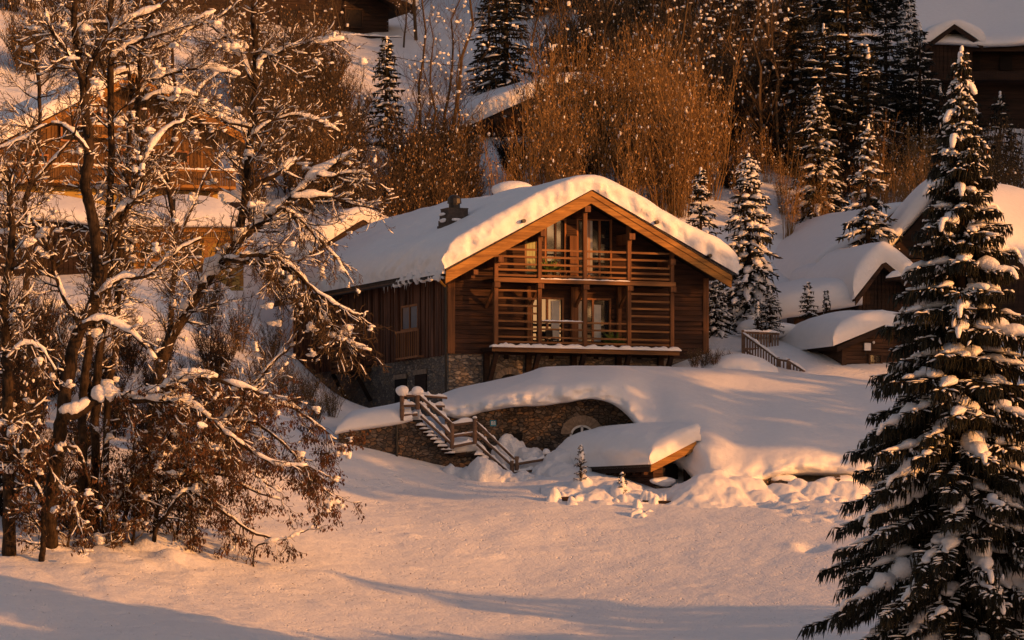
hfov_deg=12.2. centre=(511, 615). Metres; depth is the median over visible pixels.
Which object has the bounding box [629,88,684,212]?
golden shrub
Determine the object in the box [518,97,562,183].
golden shrub
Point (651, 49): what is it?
brown shrub
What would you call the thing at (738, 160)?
golden shrub
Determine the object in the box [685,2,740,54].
brown shrub
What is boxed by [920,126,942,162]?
golden shrub
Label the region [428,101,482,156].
brown shrub
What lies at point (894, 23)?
spruce
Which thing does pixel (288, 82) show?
brown shrub
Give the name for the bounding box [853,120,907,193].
dark shrub
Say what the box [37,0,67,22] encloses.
brown shrub
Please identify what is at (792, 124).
golden shrub
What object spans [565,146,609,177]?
dark shrub
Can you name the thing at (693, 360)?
snowy bush
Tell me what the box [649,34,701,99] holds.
golden shrub
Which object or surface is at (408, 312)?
window
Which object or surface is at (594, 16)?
brown shrub
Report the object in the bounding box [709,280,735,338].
fir tree
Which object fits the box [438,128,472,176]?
brown shrub
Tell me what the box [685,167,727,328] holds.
fir tree
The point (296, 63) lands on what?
brown shrub
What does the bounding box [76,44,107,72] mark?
brown shrub
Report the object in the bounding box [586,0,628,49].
brown shrub
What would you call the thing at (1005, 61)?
window
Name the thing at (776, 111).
slim bare tree
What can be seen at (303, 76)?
slim bare tree
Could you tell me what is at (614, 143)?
golden shrub
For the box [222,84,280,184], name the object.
brown shrub
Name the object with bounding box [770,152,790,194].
golden shrub
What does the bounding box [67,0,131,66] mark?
brown shrub
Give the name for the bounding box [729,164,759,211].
golden shrub
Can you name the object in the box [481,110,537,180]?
dark shrub
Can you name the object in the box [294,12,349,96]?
brown shrub
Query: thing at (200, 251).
window
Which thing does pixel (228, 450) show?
brush shrub
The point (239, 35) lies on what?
slim bare tree
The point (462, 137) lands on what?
brown shrub
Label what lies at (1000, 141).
brown shrub
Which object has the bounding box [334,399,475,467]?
retaining wall
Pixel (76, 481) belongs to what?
brush shrub
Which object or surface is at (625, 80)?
golden shrub
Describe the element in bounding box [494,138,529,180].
dark shrub
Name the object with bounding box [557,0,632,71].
brown shrub
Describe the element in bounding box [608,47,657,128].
golden shrub
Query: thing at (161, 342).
brush shrub
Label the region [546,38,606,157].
golden shrub
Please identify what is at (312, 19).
brown shrub
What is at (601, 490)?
snow lumps
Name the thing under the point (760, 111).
slim bare tree
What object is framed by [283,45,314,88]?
brown shrub
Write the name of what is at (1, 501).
brush shrub
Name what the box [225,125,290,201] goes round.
brown shrub
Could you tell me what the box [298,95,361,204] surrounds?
brown shrub
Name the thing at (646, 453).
shed
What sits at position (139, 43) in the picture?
brown shrub
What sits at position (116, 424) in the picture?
brush shrub
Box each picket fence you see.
[741,329,779,351]
[742,332,804,371]
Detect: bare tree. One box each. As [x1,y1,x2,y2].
[0,0,342,548]
[0,9,107,303]
[0,142,95,561]
[7,0,272,529]
[50,0,222,533]
[87,367,293,539]
[99,0,253,359]
[100,323,370,566]
[131,0,402,521]
[198,0,245,58]
[210,0,273,109]
[218,0,266,90]
[220,15,267,118]
[222,0,264,37]
[222,21,249,166]
[233,0,267,61]
[256,15,278,90]
[258,0,292,78]
[260,6,298,122]
[261,22,304,192]
[277,47,318,118]
[295,10,316,86]
[297,0,379,112]
[316,0,358,111]
[343,56,385,196]
[384,0,447,130]
[395,5,480,166]
[395,68,444,207]
[407,49,446,151]
[410,0,480,125]
[417,0,502,152]
[427,30,501,162]
[495,0,566,138]
[516,0,584,164]
[566,0,620,22]
[567,23,605,133]
[585,0,630,99]
[632,0,710,98]
[635,0,682,65]
[637,0,703,50]
[647,0,695,33]
[648,0,722,49]
[656,0,725,56]
[674,0,721,84]
[677,3,733,137]
[694,0,803,135]
[697,0,733,69]
[700,0,769,155]
[705,0,749,40]
[720,0,801,124]
[721,0,793,172]
[737,0,806,174]
[746,0,805,125]
[747,0,805,69]
[761,0,786,36]
[768,0,821,23]
[775,0,817,45]
[780,0,836,108]
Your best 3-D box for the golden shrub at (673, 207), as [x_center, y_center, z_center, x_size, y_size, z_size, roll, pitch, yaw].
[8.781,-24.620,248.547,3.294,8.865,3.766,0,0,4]
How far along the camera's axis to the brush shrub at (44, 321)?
213.71 m
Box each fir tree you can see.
[363,36,408,152]
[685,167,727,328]
[709,153,782,333]
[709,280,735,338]
[787,84,850,224]
[835,119,902,249]
[888,0,933,136]
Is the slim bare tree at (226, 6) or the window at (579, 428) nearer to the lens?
the window at (579, 428)
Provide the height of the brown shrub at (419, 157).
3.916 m
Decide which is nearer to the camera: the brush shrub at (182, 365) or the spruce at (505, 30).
the brush shrub at (182, 365)
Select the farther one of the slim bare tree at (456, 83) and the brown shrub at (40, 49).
the brown shrub at (40, 49)
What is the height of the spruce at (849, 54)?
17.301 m
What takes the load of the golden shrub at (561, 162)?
on the snow ground
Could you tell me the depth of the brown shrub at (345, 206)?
247.92 m
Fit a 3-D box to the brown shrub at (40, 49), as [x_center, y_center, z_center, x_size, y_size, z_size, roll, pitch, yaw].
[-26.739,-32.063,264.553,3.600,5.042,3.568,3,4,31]
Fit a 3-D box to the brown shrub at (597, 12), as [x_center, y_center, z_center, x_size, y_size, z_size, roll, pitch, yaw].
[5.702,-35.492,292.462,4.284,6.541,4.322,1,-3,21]
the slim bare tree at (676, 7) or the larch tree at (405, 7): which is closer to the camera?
the slim bare tree at (676, 7)
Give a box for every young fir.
[573,444,587,480]
[618,472,629,493]
[753,284,784,342]
[753,301,762,339]
[795,281,818,320]
[822,290,830,313]
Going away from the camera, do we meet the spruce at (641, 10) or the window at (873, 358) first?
the window at (873, 358)
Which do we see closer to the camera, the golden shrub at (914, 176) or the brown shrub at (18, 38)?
the golden shrub at (914, 176)
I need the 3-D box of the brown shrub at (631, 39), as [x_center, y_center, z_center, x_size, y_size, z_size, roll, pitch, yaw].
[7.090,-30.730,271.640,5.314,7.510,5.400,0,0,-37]
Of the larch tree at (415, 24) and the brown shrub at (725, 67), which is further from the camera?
the larch tree at (415, 24)
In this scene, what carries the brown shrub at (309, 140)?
on the snow ground
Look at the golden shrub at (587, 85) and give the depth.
258.12 m
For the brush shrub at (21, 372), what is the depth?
199.60 m
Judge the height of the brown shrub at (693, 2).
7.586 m
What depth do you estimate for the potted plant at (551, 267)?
217.07 m
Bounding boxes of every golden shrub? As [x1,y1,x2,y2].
[447,105,490,196]
[471,114,523,194]
[496,82,553,185]
[507,35,561,168]
[516,44,582,179]
[518,83,569,183]
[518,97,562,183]
[525,32,574,166]
[527,69,580,166]
[532,36,580,104]
[533,65,601,180]
[534,89,598,183]
[540,21,603,103]
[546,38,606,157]
[548,82,595,176]
[550,56,589,115]
[552,51,602,157]
[555,24,621,168]
[558,44,613,155]
[568,43,620,86]
[571,53,624,112]
[574,66,624,173]
[578,48,626,128]
[579,95,623,178]
[591,33,644,110]
[596,32,649,148]
[597,55,651,184]
[599,72,645,174]
[600,98,646,185]
[601,80,641,164]
[603,21,653,111]
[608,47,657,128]
[612,108,657,195]
[613,109,656,196]
[616,23,680,125]
[619,23,673,113]
[621,48,676,184]
[624,58,702,210]
[626,16,689,163]
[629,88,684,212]
[632,2,706,178]
[635,108,671,206]
[644,82,687,142]
[648,48,697,113]
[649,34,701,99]
[649,59,712,217]
[655,68,720,204]
[656,51,722,204]
[657,114,686,203]
[667,133,699,218]
[677,71,729,156]
[679,35,744,201]
[680,87,718,148]
[684,98,712,161]
[685,62,730,143]
[690,140,715,200]
[708,152,720,191]
[709,122,730,181]
[717,120,746,176]
[728,142,763,194]
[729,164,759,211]
[733,135,755,177]
[740,120,767,163]
[756,129,775,183]
[768,152,794,214]
[770,106,799,149]
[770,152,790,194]
[774,144,811,238]
[780,103,812,179]
[788,135,826,219]
[797,140,834,203]
[809,173,834,216]
[850,166,878,207]
[852,140,885,205]
[869,110,906,203]
[870,165,895,203]
[880,155,914,203]
[881,171,898,203]
[885,137,910,195]
[891,166,915,202]
[893,135,925,199]
[900,123,928,191]
[900,154,927,195]
[902,117,933,189]
[908,146,940,184]
[913,128,939,181]
[913,147,936,186]
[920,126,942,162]
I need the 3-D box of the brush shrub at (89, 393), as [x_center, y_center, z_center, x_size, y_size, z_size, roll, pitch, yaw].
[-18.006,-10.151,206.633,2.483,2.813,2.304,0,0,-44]
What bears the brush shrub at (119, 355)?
on the snow ground
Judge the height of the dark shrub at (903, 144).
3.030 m
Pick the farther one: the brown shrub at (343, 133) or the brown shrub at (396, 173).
the brown shrub at (343, 133)
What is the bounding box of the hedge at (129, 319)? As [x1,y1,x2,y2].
[9,293,142,328]
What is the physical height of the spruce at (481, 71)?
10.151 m
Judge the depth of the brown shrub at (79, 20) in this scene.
275.06 m
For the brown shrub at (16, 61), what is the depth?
263.70 m
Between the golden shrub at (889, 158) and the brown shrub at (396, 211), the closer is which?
the brown shrub at (396, 211)
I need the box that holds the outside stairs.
[396,385,550,472]
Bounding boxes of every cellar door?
[393,374,406,402]
[413,369,426,406]
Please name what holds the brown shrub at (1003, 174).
on the snow ground
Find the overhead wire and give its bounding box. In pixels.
[372,51,485,66]
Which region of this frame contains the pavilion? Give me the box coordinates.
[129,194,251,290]
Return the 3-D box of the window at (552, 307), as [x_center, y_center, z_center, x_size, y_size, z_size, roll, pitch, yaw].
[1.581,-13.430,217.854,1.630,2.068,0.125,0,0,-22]
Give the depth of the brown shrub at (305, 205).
249.09 m
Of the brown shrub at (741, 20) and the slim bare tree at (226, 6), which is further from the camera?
the brown shrub at (741, 20)
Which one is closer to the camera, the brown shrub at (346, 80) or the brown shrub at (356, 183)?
the brown shrub at (356, 183)
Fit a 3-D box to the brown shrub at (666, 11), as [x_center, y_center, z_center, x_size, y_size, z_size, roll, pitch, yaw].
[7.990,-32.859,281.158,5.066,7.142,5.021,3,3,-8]
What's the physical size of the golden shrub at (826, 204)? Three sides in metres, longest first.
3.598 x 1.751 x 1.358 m
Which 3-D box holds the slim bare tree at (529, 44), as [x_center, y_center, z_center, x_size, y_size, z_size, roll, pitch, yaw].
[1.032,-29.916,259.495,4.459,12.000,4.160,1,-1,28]
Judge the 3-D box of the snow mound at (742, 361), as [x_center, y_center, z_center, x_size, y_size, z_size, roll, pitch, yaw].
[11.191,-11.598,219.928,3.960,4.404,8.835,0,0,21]
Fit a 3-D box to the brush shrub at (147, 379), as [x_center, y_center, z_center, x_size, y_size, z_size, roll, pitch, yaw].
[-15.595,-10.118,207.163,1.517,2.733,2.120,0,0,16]
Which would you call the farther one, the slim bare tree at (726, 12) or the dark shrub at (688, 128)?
the slim bare tree at (726, 12)
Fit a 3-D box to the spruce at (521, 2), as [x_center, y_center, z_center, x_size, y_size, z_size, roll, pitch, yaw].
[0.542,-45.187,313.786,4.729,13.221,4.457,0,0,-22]
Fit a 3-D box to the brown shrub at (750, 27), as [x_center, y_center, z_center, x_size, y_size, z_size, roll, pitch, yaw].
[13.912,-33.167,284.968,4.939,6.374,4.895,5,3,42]
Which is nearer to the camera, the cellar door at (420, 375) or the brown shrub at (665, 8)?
the cellar door at (420, 375)
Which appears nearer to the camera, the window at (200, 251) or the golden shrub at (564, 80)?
the window at (200, 251)
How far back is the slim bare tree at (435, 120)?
252.58 m
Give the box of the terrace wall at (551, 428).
[445,399,632,458]
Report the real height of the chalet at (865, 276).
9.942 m
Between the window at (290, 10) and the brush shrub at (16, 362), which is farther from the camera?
the window at (290, 10)
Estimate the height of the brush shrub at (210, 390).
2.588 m
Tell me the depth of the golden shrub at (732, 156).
253.65 m
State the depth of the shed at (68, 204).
227.76 m
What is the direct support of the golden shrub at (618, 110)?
on the snow ground
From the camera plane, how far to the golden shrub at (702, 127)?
252.46 m
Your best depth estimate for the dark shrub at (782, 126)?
260.37 m
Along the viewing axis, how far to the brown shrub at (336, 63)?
277.72 m
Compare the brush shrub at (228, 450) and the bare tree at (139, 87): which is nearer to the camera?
the bare tree at (139, 87)
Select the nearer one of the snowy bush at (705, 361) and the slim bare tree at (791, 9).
the snowy bush at (705, 361)
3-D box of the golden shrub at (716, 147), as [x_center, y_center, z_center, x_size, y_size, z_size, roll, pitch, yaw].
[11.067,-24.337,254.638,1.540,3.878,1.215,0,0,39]
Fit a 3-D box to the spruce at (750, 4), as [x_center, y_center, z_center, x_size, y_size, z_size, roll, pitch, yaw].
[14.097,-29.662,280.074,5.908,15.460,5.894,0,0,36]
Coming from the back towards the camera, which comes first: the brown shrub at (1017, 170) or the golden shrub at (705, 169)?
the brown shrub at (1017, 170)
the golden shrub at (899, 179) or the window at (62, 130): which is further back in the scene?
the golden shrub at (899, 179)
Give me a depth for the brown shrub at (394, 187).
248.95 m
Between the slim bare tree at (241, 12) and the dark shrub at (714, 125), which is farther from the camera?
the slim bare tree at (241, 12)
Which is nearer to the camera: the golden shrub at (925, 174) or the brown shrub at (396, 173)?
the brown shrub at (396, 173)
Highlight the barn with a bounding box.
[268,207,384,269]
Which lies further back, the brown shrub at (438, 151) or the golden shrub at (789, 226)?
the brown shrub at (438, 151)
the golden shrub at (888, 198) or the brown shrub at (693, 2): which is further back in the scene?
the brown shrub at (693, 2)
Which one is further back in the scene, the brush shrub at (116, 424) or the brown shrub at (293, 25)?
the brown shrub at (293, 25)
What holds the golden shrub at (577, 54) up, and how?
on the snow ground
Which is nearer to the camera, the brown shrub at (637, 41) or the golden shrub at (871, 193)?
the golden shrub at (871, 193)
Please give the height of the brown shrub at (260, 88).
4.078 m
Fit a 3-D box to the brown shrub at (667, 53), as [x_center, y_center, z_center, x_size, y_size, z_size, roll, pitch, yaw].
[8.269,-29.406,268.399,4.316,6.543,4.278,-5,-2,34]
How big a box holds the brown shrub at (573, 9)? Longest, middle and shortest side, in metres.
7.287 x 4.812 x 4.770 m
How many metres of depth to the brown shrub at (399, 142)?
253.68 m
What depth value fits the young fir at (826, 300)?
224.44 m
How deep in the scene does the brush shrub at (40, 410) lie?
195.50 m
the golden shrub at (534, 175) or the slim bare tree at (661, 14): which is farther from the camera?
the slim bare tree at (661, 14)
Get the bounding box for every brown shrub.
[0,0,14,10]
[0,0,51,74]
[0,0,56,73]
[2,12,43,68]
[6,0,28,11]
[23,0,40,8]
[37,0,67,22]
[44,26,80,74]
[64,0,107,35]
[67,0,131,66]
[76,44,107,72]
[83,10,130,68]
[93,0,139,39]
[104,0,176,68]
[119,0,170,32]
[218,16,263,96]
[218,76,260,112]
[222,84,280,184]
[223,1,273,49]
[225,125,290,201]
[226,15,282,57]
[228,65,273,111]
[229,65,290,135]
[231,20,289,90]
[245,53,286,94]
[246,96,302,163]
[260,35,319,103]
[261,60,314,103]
[262,94,300,142]
[267,91,345,210]
[269,0,327,61]
[270,62,321,123]
[274,132,323,199]
[275,68,340,143]
[278,1,331,46]
[280,32,304,72]
[282,2,337,83]
[282,136,337,213]
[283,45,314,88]
[284,93,326,124]
[285,125,328,185]
[286,49,340,110]
[286,95,332,145]
[288,50,341,108]
[290,122,328,187]
[293,95,340,146]
[293,127,339,203]
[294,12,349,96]
[295,11,331,55]
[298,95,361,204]
[301,68,374,151]
[303,45,349,96]
[307,45,350,82]
[316,58,364,108]
[316,111,361,153]
[318,72,376,130]
[321,74,357,109]
[324,169,378,208]
[326,132,373,204]
[333,154,370,204]
[340,100,381,146]
[344,127,378,195]
[359,155,429,216]
[362,145,422,215]
[367,143,420,214]
[373,93,442,167]
[373,111,423,186]
[376,171,411,212]
[378,125,429,165]
[384,125,429,171]
[391,130,461,211]
[392,134,437,178]
[397,115,467,204]
[398,134,439,205]
[403,178,448,211]
[406,117,458,181]
[414,129,468,185]
[417,104,474,148]
[419,133,484,205]
[419,155,465,199]
[421,114,476,139]
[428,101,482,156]
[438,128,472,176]
[439,112,485,180]
[439,145,490,197]
[441,119,482,175]
[444,166,487,197]
[515,0,587,75]
[527,0,599,70]
[550,10,606,71]
[556,0,621,57]
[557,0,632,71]
[563,0,625,32]
[564,0,646,79]
[569,0,635,18]
[570,0,636,34]
[574,0,633,74]
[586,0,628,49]
[587,0,663,60]
[592,0,660,27]
[593,5,691,84]
[607,2,693,61]
[612,0,677,37]
[620,18,665,67]
[621,19,674,74]
[621,20,671,57]
[626,22,691,78]
[628,45,708,106]
[630,26,694,94]
[633,24,686,63]
[639,6,692,43]
[641,0,699,28]
[649,36,727,101]
[665,19,732,86]
[669,0,719,25]
[671,0,717,38]
[673,6,741,72]
[674,0,735,22]
[676,28,754,112]
[677,34,725,73]
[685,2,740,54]
[695,69,749,120]
[696,32,741,76]
[701,46,758,134]
[708,63,754,114]
[710,0,778,50]
[718,2,763,32]
[721,26,788,118]
[725,10,784,60]
[727,32,791,121]
[730,22,800,110]
[731,39,803,131]
[737,0,807,38]
[742,0,822,45]
[743,30,798,96]
[746,0,816,51]
[919,134,942,174]
[976,112,1017,165]
[981,118,1023,183]
[982,118,1012,165]
[984,142,1006,176]
[984,165,1012,183]
[985,119,1023,185]
[987,158,1023,187]
[988,162,1023,188]
[998,171,1023,188]
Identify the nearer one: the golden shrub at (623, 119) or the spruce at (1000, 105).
the golden shrub at (623, 119)
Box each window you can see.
[24,154,48,162]
[60,124,83,141]
[93,111,102,122]
[132,108,149,126]
[168,150,188,164]
[190,245,201,257]
[280,8,298,27]
[344,8,362,28]
[362,312,367,339]
[401,303,416,330]
[495,368,522,378]
[524,239,536,274]
[531,297,563,341]
[544,219,565,275]
[570,425,590,435]
[576,219,611,276]
[579,298,610,341]
[868,353,882,363]
[972,56,979,69]
[1000,56,1011,69]
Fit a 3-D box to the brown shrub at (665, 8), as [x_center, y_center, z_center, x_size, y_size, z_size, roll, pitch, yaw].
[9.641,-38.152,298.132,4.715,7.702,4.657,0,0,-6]
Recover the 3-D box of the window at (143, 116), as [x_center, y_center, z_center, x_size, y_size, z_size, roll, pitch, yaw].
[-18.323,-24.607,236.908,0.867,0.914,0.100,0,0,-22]
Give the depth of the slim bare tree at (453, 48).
264.24 m
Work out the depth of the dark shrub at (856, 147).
256.58 m
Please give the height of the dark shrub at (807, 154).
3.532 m
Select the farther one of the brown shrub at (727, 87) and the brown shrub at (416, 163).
the brown shrub at (727, 87)
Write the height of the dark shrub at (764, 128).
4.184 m
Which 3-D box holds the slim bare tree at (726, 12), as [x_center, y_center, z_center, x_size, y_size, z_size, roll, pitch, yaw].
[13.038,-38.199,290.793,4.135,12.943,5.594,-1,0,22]
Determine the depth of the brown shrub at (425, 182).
247.48 m
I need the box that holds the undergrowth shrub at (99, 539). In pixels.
[0,407,205,552]
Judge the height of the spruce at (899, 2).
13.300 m
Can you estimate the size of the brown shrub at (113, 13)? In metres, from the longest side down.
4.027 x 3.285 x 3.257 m
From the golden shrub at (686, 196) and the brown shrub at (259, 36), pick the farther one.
the brown shrub at (259, 36)
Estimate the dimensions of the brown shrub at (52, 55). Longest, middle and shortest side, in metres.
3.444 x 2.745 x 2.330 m
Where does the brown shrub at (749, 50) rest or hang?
on the snow ground
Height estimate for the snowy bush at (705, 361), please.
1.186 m
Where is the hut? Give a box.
[776,310,919,364]
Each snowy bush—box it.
[182,240,234,323]
[212,328,240,362]
[216,282,264,352]
[242,344,277,378]
[250,316,289,361]
[264,357,298,395]
[274,357,317,411]
[293,367,322,401]
[303,389,331,422]
[316,375,348,416]
[686,347,701,367]
[694,346,711,367]
[706,347,721,364]
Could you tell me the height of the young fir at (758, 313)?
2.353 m
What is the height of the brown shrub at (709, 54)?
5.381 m
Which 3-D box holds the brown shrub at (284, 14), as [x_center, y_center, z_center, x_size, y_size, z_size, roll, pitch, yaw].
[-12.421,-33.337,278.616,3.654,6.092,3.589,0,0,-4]
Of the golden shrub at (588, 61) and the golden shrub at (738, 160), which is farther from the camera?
the golden shrub at (588, 61)
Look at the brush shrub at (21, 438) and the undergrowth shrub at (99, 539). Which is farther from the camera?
the brush shrub at (21, 438)
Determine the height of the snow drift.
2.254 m
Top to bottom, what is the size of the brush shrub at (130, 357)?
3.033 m
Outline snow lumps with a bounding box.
[541,474,665,518]
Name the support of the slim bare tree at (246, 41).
on the snow ground
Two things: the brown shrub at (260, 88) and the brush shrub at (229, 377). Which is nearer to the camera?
the brush shrub at (229, 377)
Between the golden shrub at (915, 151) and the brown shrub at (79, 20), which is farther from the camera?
the brown shrub at (79, 20)
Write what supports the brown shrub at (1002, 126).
on the snow ground
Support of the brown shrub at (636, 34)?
on the snow ground
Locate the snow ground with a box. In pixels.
[0,0,1023,639]
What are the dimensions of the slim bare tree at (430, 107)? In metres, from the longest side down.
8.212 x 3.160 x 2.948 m
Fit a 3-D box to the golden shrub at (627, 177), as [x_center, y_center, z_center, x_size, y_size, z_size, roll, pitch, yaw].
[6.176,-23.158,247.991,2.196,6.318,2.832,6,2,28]
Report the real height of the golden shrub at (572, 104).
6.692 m
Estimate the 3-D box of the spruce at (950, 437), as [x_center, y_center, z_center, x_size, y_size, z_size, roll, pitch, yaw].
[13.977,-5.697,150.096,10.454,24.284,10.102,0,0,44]
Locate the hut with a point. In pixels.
(846, 337)
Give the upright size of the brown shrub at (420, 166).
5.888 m
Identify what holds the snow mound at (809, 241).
on the snow ground
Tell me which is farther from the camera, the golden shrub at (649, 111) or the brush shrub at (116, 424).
the golden shrub at (649, 111)
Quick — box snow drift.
[658,469,870,511]
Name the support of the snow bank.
on the snow ground
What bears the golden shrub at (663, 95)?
on the snow ground
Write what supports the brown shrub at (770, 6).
on the snow ground
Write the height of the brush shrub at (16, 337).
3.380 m
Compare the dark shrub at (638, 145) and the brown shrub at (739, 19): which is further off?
the brown shrub at (739, 19)
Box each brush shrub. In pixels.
[0,317,27,380]
[0,328,31,381]
[0,328,53,390]
[0,338,30,383]
[0,365,35,399]
[0,372,43,419]
[0,379,32,438]
[0,384,16,418]
[0,406,29,444]
[0,417,32,461]
[0,460,24,516]
[1,372,56,439]
[9,272,69,339]
[13,351,58,421]
[16,419,52,484]
[19,311,83,397]
[20,300,71,357]
[27,429,73,481]
[37,466,77,523]
[44,456,102,530]
[47,361,79,399]
[66,404,103,458]
[74,352,117,399]
[78,354,132,410]
[81,328,127,374]
[100,383,144,437]
[107,312,156,373]
[132,403,147,430]
[135,351,171,404]
[144,325,185,367]
[149,357,181,391]
[173,345,218,416]
[185,298,235,369]
[187,374,221,417]
[196,359,246,411]
[203,336,234,378]
[211,415,247,471]
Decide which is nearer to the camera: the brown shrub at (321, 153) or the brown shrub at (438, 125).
the brown shrub at (321, 153)
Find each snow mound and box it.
[704,320,795,371]
[773,202,901,278]
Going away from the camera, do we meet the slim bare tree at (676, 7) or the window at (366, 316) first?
the window at (366, 316)
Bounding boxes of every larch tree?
[390,0,428,47]
[398,0,427,40]
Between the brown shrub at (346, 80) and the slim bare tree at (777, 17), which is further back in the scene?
the slim bare tree at (777, 17)
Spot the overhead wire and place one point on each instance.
(435, 63)
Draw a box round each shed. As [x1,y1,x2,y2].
[0,191,133,275]
[556,422,701,488]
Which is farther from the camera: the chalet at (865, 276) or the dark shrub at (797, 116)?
the dark shrub at (797, 116)
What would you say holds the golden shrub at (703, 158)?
on the snow ground
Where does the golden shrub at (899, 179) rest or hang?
on the snow ground
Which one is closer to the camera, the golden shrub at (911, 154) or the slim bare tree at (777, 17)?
the golden shrub at (911, 154)
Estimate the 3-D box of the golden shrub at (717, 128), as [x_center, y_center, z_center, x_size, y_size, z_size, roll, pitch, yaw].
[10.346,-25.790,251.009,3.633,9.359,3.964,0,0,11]
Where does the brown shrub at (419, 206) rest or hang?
on the snow ground
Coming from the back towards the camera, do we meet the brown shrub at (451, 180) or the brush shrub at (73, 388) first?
the brown shrub at (451, 180)
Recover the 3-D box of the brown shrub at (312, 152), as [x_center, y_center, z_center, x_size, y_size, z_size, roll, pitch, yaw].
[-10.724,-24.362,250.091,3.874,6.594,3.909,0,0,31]
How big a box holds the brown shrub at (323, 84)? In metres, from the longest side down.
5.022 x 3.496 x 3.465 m
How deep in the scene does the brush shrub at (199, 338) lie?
215.53 m
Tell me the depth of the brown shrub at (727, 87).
268.69 m
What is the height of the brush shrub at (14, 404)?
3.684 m
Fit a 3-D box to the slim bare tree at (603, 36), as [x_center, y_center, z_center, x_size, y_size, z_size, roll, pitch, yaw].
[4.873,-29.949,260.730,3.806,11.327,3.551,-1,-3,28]
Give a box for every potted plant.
[533,258,566,278]
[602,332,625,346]
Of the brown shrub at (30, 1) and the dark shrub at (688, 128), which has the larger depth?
the brown shrub at (30, 1)
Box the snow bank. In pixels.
[442,365,1023,479]
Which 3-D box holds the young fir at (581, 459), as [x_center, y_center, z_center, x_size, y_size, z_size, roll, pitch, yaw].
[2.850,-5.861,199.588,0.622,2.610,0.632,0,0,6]
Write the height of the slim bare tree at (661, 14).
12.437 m
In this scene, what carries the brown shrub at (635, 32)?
on the snow ground
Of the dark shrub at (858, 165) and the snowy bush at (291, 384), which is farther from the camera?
the dark shrub at (858, 165)
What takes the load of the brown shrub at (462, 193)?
on the snow ground
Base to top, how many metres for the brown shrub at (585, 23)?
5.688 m
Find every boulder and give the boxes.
[769,474,796,484]
[827,475,856,481]
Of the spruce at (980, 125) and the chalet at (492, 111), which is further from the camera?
the chalet at (492, 111)
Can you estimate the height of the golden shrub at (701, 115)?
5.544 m
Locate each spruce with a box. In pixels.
[465,0,512,95]
[472,0,537,95]
[492,0,554,18]
[529,0,568,9]
[532,0,581,12]
[627,0,655,30]
[701,0,740,59]
[733,0,777,72]
[750,0,831,142]
[777,23,861,187]
[787,0,910,167]
[796,45,1023,639]
[801,0,860,34]
[833,47,909,194]
[849,0,902,25]
[851,0,925,138]
[863,0,914,21]
[889,23,943,151]
[918,83,949,166]
[970,103,1010,181]
[982,91,1023,177]
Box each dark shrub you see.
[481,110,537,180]
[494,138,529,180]
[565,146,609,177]
[579,67,628,160]
[602,125,644,171]
[614,110,666,184]
[666,62,720,108]
[672,107,712,158]
[690,99,732,161]
[710,86,757,153]
[715,147,755,189]
[719,114,739,153]
[720,138,763,170]
[737,100,788,164]
[747,93,795,163]
[763,130,798,174]
[784,100,834,142]
[790,133,834,172]
[820,141,855,186]
[827,161,858,211]
[833,114,888,188]
[838,154,875,192]
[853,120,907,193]
[883,142,906,184]
[885,134,918,160]
[896,138,935,188]
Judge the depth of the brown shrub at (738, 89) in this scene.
266.50 m
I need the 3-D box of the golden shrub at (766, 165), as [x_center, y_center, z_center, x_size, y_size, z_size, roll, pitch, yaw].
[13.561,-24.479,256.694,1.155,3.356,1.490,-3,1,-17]
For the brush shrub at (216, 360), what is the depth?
214.16 m
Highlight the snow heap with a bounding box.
[442,433,591,481]
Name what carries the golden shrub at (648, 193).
on the snow ground
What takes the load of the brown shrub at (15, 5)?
on the snow ground
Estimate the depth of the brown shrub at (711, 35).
276.15 m
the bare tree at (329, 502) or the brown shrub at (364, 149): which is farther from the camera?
the brown shrub at (364, 149)
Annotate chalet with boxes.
[0,65,246,227]
[125,0,418,38]
[269,175,741,415]
[421,72,601,137]
[766,179,1023,323]
[900,0,1023,128]
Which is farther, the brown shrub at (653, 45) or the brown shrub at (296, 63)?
the brown shrub at (653, 45)
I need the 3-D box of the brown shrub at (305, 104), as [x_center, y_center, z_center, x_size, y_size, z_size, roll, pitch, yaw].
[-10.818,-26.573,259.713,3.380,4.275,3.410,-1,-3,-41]
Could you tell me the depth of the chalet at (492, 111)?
267.46 m
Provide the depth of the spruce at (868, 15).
307.45 m
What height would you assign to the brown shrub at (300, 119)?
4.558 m
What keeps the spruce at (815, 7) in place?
on the snow ground
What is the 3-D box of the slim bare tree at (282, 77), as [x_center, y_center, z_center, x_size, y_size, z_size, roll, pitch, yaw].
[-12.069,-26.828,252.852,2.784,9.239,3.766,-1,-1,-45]
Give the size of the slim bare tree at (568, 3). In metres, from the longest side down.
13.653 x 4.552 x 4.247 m
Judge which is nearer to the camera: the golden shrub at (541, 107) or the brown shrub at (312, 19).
the golden shrub at (541, 107)
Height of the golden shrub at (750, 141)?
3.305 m
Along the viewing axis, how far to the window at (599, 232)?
218.80 m
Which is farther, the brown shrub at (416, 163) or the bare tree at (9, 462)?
the brown shrub at (416, 163)
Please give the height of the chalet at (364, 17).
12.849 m
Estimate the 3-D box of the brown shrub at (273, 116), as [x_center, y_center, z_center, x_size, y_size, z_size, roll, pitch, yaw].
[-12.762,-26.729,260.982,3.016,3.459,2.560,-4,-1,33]
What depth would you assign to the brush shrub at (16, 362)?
208.63 m

